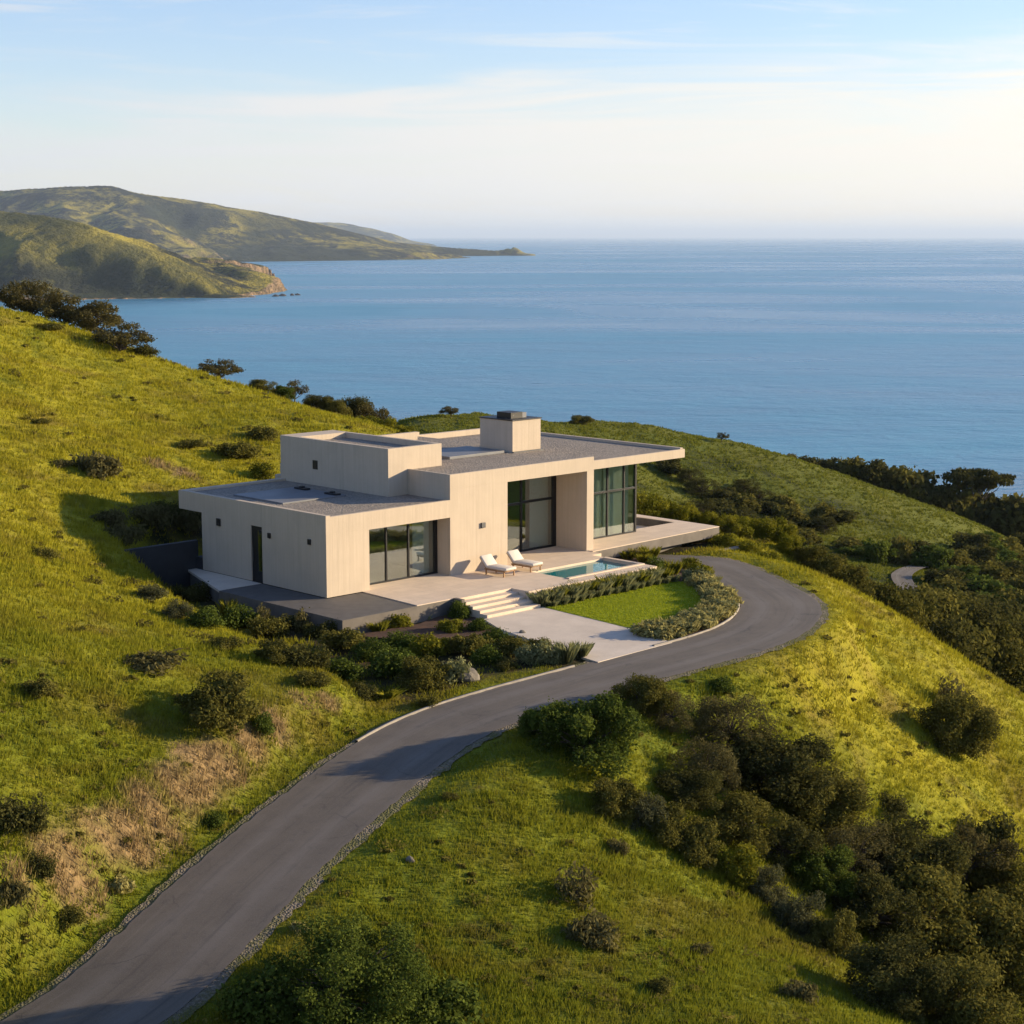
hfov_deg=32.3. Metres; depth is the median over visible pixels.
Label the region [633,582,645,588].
ornamental grass
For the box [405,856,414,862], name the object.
boulder
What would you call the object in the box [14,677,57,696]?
shrub
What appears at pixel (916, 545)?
woodland tree
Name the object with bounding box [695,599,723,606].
shrub
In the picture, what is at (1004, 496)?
coastal tree
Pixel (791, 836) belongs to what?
bush
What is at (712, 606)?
shrub
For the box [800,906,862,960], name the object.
shrub
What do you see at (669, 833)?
shrub
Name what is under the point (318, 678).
shrub
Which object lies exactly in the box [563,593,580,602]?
ornamental grass
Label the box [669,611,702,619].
shrub
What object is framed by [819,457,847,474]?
coastal tree
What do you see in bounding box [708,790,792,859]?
bush
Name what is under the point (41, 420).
shrub
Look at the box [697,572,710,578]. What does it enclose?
shrub
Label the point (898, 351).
sea
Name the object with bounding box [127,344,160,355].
shrub
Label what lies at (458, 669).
shrub
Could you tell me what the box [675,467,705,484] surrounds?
scrub tree
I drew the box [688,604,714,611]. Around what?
shrub
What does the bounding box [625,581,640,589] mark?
ornamental grass
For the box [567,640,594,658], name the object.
ornamental grass
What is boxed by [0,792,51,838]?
shrub
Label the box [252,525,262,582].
door
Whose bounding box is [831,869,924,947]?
bush
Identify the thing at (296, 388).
oak tree
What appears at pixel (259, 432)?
shrub
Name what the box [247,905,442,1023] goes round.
shrub
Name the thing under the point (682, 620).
shrub
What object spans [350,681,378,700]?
shrub
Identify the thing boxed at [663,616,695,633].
shrub
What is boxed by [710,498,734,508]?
scrub tree
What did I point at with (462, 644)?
shrub
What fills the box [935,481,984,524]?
coastal tree
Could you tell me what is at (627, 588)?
ornamental grass
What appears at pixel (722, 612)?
shrub
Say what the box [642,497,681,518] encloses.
shrub
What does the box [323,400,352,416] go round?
oak tree
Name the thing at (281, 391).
oak tree
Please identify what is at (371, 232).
headland
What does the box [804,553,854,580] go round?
shrub
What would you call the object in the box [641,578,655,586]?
ornamental grass
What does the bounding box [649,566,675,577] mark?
ornamental grass
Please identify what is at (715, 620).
shrub
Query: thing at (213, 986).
gravel verge
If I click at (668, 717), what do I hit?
bush
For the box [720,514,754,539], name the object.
shrub
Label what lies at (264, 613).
shrub
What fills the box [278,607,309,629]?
shrub
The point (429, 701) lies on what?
shrub
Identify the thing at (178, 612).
shrub
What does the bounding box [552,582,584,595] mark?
ornamental grass
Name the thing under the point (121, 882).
shrub
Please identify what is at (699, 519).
shrub
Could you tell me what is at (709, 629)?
kerb
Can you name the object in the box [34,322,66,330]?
shrub
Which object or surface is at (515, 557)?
sun lounger
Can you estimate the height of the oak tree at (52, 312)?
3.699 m
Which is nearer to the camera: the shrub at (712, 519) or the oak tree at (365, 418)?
the shrub at (712, 519)
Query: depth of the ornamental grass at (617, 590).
78.43 m
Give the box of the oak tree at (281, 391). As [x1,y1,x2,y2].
[273,384,294,399]
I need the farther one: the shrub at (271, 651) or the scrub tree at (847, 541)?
the scrub tree at (847, 541)
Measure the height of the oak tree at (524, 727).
1.474 m
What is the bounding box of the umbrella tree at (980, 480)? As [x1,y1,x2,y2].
[940,467,1015,503]
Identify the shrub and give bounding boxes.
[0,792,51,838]
[0,874,31,909]
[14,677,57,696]
[23,850,58,879]
[30,418,51,423]
[30,547,60,559]
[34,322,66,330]
[50,458,73,467]
[56,902,87,929]
[69,450,123,480]
[89,507,130,526]
[101,520,148,545]
[108,872,136,893]
[123,648,189,677]
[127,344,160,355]
[129,501,173,530]
[133,584,168,600]
[152,499,187,515]
[161,598,194,619]
[168,508,201,535]
[170,581,211,601]
[171,667,265,734]
[174,439,205,448]
[184,605,226,628]
[200,809,226,829]
[209,440,261,458]
[209,635,245,651]
[211,962,304,1023]
[219,603,260,628]
[245,425,281,441]
[246,615,292,636]
[247,460,278,479]
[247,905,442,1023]
[249,711,275,735]
[252,638,291,664]
[255,602,270,618]
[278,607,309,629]
[281,643,332,669]
[288,920,307,935]
[293,607,310,632]
[294,669,334,687]
[300,618,339,638]
[315,627,366,649]
[321,657,369,682]
[348,637,393,660]
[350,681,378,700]
[364,645,416,678]
[371,416,396,428]
[377,628,418,651]
[388,613,413,628]
[391,652,451,692]
[395,424,417,432]
[403,970,488,1023]
[406,631,451,657]
[414,696,441,706]
[432,618,466,633]
[438,656,471,683]
[440,632,493,654]
[440,791,460,799]
[445,600,471,618]
[464,617,492,630]
[468,643,504,665]
[479,627,510,645]
[490,634,530,658]
[494,656,518,671]
[512,642,543,665]
[527,637,553,648]
[531,637,563,664]
[553,860,598,911]
[556,908,619,950]
[589,775,644,820]
[605,837,629,855]
[619,789,671,831]
[627,619,659,635]
[635,623,659,637]
[636,492,665,517]
[637,624,676,640]
[639,800,691,850]
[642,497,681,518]
[643,975,675,994]
[644,554,665,569]
[645,618,665,626]
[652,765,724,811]
[654,616,685,623]
[662,621,689,637]
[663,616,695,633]
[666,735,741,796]
[668,500,698,522]
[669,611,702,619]
[671,617,703,632]
[676,608,703,616]
[678,556,698,570]
[678,612,715,629]
[679,814,725,871]
[682,566,713,579]
[682,571,696,581]
[684,572,711,581]
[684,576,708,586]
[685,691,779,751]
[687,561,714,575]
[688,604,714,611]
[688,941,713,956]
[690,508,709,524]
[690,604,716,610]
[691,605,726,620]
[691,612,718,628]
[692,574,722,581]
[693,576,721,587]
[694,582,715,593]
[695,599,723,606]
[696,538,712,542]
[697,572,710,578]
[699,577,725,586]
[699,585,731,593]
[700,593,723,601]
[701,603,731,620]
[702,586,726,597]
[703,581,738,592]
[703,611,719,619]
[704,510,725,530]
[704,595,737,605]
[705,841,761,891]
[707,675,738,693]
[708,596,738,608]
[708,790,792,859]
[709,533,740,546]
[710,589,743,603]
[713,602,736,615]
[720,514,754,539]
[735,539,764,553]
[743,516,764,531]
[746,515,798,542]
[746,864,790,906]
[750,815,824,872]
[755,550,783,561]
[767,890,826,936]
[774,531,805,554]
[776,979,818,1005]
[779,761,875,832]
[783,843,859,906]
[787,545,828,567]
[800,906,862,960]
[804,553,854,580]
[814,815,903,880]
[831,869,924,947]
[837,561,874,591]
[839,928,960,1023]
[857,578,903,608]
[877,584,936,635]
[877,790,910,820]
[888,946,1023,1023]
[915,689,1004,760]
[931,673,967,697]
[935,885,1023,1013]
[956,811,1020,858]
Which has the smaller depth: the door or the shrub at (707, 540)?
the door
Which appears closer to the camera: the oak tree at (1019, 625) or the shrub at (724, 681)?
the shrub at (724, 681)
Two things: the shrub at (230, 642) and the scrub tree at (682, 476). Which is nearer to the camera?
the shrub at (230, 642)
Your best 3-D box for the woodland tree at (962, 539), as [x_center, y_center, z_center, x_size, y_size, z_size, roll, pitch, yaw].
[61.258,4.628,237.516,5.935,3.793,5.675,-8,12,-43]
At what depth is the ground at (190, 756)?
56.32 m
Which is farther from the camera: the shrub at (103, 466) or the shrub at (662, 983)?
the shrub at (103, 466)
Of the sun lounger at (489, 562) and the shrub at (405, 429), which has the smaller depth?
the sun lounger at (489, 562)
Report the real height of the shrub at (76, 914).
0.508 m
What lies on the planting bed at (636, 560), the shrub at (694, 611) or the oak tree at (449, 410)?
the shrub at (694, 611)
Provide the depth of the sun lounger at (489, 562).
79.83 m
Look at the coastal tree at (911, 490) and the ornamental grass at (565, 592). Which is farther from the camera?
the coastal tree at (911, 490)
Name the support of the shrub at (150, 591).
on the ground at (190, 756)
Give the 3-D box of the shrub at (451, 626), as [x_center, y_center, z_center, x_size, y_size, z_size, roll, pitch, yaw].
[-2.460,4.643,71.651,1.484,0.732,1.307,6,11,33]
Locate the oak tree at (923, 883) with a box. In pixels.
[872,856,1013,979]
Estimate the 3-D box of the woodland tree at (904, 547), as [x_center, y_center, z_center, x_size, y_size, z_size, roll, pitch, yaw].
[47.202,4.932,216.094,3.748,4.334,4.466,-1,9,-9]
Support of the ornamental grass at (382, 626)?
on the planting bed at (425, 627)
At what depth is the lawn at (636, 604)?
76.00 m
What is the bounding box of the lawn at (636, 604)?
[545,581,700,627]
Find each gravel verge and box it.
[0,570,740,1021]
[159,554,829,1023]
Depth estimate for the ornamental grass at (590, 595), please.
77.32 m
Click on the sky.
(403, 118)
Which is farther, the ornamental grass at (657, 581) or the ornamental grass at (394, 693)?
the ornamental grass at (657, 581)
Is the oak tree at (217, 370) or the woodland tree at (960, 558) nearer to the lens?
the oak tree at (217, 370)
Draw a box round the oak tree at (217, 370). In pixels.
[196,358,245,377]
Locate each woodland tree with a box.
[835,545,864,556]
[861,538,898,564]
[887,534,914,565]
[908,543,954,570]
[909,539,936,557]
[921,568,965,583]
[928,574,968,595]
[938,564,979,579]
[946,531,992,549]
[946,548,977,567]
[948,591,986,600]
[956,577,989,592]
[963,544,998,565]
[967,574,1018,593]
[969,530,1010,557]
[974,560,1012,585]
[975,590,1009,608]
[987,559,1023,579]
[990,535,1023,552]
[991,549,1021,567]
[992,587,1023,612]
[1005,574,1023,591]
[1007,548,1023,561]
[1010,531,1023,548]
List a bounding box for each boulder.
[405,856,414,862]
[455,667,479,681]
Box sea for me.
[0,237,1023,497]
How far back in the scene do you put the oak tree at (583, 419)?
259.72 m
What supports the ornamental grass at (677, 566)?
on the planting bed at (636, 560)
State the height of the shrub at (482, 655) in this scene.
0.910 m
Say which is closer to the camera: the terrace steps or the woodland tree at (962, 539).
the terrace steps
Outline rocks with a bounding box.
[272,293,299,296]
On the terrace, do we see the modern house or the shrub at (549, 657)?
the modern house
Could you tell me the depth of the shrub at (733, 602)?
74.83 m
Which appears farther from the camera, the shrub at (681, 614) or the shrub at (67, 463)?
the shrub at (67, 463)
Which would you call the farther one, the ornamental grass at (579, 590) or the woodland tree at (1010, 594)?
the woodland tree at (1010, 594)
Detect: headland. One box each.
[0,186,535,261]
[0,211,286,300]
[313,222,436,245]
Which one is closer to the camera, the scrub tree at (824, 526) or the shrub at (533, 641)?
the shrub at (533, 641)
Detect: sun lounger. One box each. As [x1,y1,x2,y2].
[480,554,515,577]
[506,549,542,572]
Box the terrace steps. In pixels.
[453,591,539,618]
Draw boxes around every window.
[313,460,317,469]
[370,520,437,584]
[508,475,555,551]
[593,464,636,538]
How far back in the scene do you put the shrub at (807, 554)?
94.27 m
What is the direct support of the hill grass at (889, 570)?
on the ground at (190, 756)
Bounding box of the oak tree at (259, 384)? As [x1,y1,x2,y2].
[247,378,277,392]
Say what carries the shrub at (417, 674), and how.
on the ground at (190, 756)
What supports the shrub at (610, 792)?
on the ground at (190, 756)
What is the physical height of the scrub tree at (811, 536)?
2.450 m
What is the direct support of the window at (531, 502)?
in the modern house
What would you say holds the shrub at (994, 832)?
on the ground at (190, 756)
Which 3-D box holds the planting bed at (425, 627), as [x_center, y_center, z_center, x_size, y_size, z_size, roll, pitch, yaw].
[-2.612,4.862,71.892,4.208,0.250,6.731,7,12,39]
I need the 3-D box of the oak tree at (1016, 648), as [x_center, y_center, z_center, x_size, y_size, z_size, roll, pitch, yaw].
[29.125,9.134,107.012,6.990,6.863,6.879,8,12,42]
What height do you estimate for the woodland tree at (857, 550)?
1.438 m
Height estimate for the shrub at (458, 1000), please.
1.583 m
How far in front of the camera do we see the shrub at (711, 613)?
72.53 m
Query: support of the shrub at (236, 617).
on the ground at (190, 756)
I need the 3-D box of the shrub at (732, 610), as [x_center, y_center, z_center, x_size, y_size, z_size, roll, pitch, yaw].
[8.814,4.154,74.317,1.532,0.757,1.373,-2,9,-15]
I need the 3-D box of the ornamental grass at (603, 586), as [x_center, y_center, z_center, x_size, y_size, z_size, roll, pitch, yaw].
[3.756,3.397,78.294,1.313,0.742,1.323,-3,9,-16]
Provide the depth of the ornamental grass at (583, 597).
76.84 m
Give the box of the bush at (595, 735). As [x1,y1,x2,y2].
[527,690,646,780]
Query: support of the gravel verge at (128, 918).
on the ground at (190, 756)
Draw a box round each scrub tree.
[654,458,681,474]
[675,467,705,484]
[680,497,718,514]
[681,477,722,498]
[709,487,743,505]
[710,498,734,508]
[711,504,750,518]
[720,524,753,540]
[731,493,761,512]
[732,477,761,493]
[745,489,775,500]
[753,516,774,522]
[757,498,789,515]
[771,494,800,508]
[771,504,809,526]
[777,520,798,528]
[790,527,823,545]
[795,517,830,529]
[809,501,836,522]
[810,515,836,534]
[829,509,860,523]
[830,536,863,549]
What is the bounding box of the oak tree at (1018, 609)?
[954,587,1023,620]
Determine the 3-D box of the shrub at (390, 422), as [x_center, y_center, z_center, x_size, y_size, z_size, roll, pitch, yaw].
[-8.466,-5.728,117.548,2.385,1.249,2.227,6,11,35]
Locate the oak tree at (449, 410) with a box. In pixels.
[438,406,458,416]
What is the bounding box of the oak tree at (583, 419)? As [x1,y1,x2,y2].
[568,415,594,424]
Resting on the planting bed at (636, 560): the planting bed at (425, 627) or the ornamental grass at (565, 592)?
the ornamental grass at (565, 592)
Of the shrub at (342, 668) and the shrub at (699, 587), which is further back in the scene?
the shrub at (699, 587)
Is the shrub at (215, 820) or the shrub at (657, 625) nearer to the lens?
the shrub at (215, 820)
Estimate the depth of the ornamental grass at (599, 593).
77.65 m
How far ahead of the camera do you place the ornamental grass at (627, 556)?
87.00 m
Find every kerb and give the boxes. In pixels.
[355,665,574,741]
[652,568,739,645]
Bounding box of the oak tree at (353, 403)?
[335,395,374,415]
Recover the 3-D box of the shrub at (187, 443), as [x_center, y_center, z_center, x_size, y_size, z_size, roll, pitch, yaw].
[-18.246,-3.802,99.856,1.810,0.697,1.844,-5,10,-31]
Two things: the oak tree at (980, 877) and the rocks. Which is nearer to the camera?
the oak tree at (980, 877)
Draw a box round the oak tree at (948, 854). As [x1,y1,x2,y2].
[849,806,975,891]
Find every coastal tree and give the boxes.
[786,453,797,458]
[798,455,827,467]
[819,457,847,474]
[837,455,867,481]
[848,457,889,486]
[868,466,907,492]
[884,465,925,501]
[896,469,955,510]
[921,481,962,512]
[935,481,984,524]
[962,505,993,529]
[975,492,1023,535]
[977,492,1023,536]
[998,492,1023,536]
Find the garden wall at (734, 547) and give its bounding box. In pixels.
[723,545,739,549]
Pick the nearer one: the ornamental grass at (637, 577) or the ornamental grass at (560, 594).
the ornamental grass at (560, 594)
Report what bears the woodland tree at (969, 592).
on the ground at (190, 756)
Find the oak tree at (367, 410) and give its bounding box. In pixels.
[353,402,391,420]
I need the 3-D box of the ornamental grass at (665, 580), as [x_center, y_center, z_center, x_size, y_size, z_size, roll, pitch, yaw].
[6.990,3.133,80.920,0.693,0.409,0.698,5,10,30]
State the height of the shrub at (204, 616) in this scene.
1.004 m
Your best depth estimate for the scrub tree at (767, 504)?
239.52 m
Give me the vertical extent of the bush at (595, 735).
2.671 m
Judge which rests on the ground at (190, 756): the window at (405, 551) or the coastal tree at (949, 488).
the coastal tree at (949, 488)
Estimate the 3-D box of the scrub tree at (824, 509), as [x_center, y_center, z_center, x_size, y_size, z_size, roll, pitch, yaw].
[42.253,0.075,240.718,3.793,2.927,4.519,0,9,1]
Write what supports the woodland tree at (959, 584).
on the ground at (190, 756)
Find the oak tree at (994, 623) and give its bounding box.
[925,592,1019,688]
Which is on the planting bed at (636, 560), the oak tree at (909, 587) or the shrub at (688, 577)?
the shrub at (688, 577)
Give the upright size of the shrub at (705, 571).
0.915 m
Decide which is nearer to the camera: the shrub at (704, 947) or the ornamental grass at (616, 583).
the shrub at (704, 947)
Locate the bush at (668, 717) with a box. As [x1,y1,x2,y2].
[645,690,697,734]
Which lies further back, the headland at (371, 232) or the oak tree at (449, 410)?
the headland at (371, 232)
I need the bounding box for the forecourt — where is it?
[484,607,671,662]
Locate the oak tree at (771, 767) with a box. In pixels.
[711,725,836,812]
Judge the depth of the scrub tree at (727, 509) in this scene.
226.42 m
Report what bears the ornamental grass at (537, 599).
on the planting bed at (636, 560)
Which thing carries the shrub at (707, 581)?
on the planting bed at (636, 560)
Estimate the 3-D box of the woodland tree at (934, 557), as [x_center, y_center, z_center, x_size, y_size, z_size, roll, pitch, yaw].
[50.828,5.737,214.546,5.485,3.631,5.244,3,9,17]
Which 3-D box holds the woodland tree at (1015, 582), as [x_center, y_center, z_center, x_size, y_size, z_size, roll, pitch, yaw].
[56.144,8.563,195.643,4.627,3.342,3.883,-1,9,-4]
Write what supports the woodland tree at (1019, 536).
on the ground at (190, 756)
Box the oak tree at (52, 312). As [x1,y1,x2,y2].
[36,295,99,323]
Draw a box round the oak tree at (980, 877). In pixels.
[961,846,1023,909]
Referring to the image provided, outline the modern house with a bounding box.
[179,410,684,597]
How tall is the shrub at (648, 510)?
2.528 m
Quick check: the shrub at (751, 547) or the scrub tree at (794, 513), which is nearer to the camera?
the shrub at (751, 547)
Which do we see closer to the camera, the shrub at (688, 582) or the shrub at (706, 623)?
the shrub at (706, 623)
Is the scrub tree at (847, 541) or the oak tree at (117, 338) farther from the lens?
the scrub tree at (847, 541)
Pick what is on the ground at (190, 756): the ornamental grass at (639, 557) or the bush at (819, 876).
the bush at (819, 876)
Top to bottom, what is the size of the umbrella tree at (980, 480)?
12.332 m
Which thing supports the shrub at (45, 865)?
on the ground at (190, 756)
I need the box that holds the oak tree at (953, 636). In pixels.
[897,579,984,666]
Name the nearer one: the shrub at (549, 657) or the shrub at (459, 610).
the shrub at (549, 657)
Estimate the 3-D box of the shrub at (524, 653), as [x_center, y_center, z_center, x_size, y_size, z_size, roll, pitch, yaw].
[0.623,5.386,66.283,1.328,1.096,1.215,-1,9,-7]
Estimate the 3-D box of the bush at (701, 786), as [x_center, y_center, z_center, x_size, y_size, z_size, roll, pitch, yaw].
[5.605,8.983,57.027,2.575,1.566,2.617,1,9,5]
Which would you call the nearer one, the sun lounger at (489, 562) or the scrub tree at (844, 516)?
the sun lounger at (489, 562)
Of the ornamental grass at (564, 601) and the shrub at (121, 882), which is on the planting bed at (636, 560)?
the ornamental grass at (564, 601)
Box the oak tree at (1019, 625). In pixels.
[993,612,1023,684]
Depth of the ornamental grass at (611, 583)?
78.61 m
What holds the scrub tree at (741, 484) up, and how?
on the ground at (190, 756)
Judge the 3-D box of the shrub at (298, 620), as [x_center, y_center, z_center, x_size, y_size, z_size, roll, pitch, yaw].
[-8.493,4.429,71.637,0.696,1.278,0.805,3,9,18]
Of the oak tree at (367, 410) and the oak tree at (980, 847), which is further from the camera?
the oak tree at (367, 410)
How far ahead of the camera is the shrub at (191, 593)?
77.80 m
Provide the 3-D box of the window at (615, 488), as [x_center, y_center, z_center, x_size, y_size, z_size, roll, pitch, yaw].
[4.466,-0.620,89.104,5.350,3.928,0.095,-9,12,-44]
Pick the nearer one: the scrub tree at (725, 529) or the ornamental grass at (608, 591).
the ornamental grass at (608, 591)
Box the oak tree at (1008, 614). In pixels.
[956,593,1018,620]
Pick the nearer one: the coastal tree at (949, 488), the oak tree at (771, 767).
the oak tree at (771, 767)
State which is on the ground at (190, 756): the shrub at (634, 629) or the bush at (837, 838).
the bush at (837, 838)
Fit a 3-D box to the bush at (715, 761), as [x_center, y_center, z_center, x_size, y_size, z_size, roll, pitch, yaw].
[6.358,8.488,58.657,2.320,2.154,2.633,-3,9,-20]
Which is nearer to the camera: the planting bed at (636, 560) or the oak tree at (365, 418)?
the planting bed at (636, 560)
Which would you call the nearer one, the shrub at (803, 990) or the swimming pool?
the shrub at (803, 990)
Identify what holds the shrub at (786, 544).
on the ground at (190, 756)
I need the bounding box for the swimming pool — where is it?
[538,557,644,578]
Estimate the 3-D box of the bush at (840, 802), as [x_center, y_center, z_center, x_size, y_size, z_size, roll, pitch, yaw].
[10.613,9.850,61.586,3.745,2.429,3.487,-3,9,-20]
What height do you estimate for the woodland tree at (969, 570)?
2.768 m
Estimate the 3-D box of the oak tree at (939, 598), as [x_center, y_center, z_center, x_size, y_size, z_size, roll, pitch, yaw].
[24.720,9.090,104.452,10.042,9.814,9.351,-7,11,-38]
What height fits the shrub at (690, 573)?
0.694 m
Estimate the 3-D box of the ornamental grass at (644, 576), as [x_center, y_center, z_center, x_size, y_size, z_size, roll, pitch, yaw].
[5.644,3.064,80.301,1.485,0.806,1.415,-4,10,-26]
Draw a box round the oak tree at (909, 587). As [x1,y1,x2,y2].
[906,583,933,595]
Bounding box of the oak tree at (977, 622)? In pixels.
[943,599,1023,687]
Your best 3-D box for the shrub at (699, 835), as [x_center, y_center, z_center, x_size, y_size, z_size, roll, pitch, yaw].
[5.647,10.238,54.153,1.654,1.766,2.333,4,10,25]
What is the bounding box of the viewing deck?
[588,514,718,557]
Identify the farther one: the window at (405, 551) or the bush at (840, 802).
the window at (405, 551)
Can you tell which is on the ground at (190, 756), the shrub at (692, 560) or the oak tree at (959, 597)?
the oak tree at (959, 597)
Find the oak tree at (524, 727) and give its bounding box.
[515,700,574,747]
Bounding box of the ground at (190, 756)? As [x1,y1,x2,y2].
[0,308,1023,1023]
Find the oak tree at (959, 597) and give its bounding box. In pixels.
[914,582,989,612]
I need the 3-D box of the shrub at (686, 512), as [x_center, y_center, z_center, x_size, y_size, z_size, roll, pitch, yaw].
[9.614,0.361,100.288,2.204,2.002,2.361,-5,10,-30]
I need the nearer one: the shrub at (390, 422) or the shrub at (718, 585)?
the shrub at (718, 585)
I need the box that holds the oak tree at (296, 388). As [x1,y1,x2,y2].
[285,379,309,401]
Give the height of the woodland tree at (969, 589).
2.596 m
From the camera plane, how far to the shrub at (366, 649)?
66.72 m
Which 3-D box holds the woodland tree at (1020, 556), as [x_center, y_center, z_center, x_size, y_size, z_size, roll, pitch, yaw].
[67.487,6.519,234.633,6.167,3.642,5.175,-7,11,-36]
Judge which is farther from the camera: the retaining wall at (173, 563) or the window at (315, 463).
the window at (315, 463)
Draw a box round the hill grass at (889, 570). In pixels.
[396,411,1021,616]
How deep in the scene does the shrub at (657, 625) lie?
70.77 m
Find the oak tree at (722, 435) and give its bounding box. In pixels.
[716,432,729,442]
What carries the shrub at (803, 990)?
on the ground at (190, 756)
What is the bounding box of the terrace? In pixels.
[188,546,656,633]
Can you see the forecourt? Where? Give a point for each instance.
(610, 641)
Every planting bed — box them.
[363,614,498,639]
[541,556,725,638]
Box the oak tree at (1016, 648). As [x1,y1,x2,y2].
[967,614,1023,693]
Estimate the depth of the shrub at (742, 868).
53.65 m
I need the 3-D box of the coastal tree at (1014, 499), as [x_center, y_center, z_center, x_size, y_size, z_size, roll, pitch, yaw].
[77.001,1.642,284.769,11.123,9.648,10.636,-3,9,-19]
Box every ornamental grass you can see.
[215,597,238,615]
[365,619,391,631]
[369,683,409,698]
[525,590,553,606]
[536,589,565,604]
[546,586,574,598]
[547,599,560,606]
[550,639,581,663]
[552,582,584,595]
[555,597,570,604]
[561,581,591,594]
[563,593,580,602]
[567,579,600,592]
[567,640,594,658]
[578,592,587,600]
[583,581,610,590]
[585,591,595,598]
[589,577,615,588]
[589,589,604,596]
[594,574,626,588]
[602,586,614,595]
[608,572,638,586]
[611,587,623,593]
[614,571,639,581]
[618,550,636,559]
[618,583,632,591]
[621,569,651,582]
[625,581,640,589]
[628,545,644,557]
[632,570,660,580]
[633,551,652,562]
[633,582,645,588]
[639,545,661,556]
[639,565,665,578]
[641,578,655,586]
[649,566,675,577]
[653,577,661,584]
[659,558,685,574]
[659,576,671,583]
[667,574,680,581]
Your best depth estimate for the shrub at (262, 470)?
96.74 m
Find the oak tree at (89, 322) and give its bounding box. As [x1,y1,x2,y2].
[57,299,124,331]
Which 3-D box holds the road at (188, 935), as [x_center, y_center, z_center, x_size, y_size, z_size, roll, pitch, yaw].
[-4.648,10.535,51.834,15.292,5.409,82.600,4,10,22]
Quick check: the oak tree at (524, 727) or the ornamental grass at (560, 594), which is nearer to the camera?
the oak tree at (524, 727)
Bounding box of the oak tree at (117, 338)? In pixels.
[89,321,157,350]
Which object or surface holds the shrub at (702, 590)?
on the planting bed at (636, 560)
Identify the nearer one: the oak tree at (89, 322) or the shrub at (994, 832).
the shrub at (994, 832)
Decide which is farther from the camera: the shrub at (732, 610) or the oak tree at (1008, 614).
the oak tree at (1008, 614)
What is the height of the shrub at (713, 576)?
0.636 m
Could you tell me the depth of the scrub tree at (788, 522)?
223.96 m
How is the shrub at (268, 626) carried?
on the ground at (190, 756)
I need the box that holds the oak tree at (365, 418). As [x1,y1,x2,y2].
[354,415,375,420]
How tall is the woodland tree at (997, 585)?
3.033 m
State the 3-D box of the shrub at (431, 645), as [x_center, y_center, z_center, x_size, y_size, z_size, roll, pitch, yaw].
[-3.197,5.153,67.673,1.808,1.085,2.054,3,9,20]
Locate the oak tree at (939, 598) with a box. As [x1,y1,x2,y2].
[902,577,1002,668]
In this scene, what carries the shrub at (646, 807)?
on the ground at (190, 756)
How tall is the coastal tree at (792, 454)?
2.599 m
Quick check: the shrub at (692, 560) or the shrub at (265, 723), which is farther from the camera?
the shrub at (692, 560)
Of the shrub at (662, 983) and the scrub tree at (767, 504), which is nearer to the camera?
the shrub at (662, 983)
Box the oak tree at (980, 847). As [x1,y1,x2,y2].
[946,822,1023,890]
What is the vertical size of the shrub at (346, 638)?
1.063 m
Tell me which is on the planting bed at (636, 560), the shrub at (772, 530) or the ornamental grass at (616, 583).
the ornamental grass at (616, 583)
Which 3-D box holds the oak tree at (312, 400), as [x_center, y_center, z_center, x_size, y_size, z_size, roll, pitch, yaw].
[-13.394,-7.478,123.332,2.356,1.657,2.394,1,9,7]
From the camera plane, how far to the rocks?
3581.03 m
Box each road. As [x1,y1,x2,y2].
[0,555,821,1023]
[891,565,928,590]
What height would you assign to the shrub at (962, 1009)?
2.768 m
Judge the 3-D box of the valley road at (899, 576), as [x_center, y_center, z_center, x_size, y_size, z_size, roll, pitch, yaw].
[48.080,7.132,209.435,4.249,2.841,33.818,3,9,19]
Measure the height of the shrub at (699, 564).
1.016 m
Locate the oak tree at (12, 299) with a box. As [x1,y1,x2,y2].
[0,278,63,315]
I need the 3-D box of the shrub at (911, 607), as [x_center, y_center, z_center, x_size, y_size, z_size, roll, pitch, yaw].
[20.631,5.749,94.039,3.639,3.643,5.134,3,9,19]
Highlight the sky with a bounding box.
[0,0,1023,236]
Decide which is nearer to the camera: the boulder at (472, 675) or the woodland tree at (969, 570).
the boulder at (472, 675)
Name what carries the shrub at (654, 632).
on the planting bed at (636, 560)
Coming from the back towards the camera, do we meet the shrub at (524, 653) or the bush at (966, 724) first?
the bush at (966, 724)
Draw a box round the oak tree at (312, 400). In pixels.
[302,394,333,409]
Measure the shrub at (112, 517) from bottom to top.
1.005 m
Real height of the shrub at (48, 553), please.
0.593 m
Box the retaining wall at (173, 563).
[124,539,206,587]
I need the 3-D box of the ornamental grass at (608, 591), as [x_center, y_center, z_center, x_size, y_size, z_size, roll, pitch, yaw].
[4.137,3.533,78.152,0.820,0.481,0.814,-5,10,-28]
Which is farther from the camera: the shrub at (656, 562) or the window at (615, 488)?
the window at (615, 488)

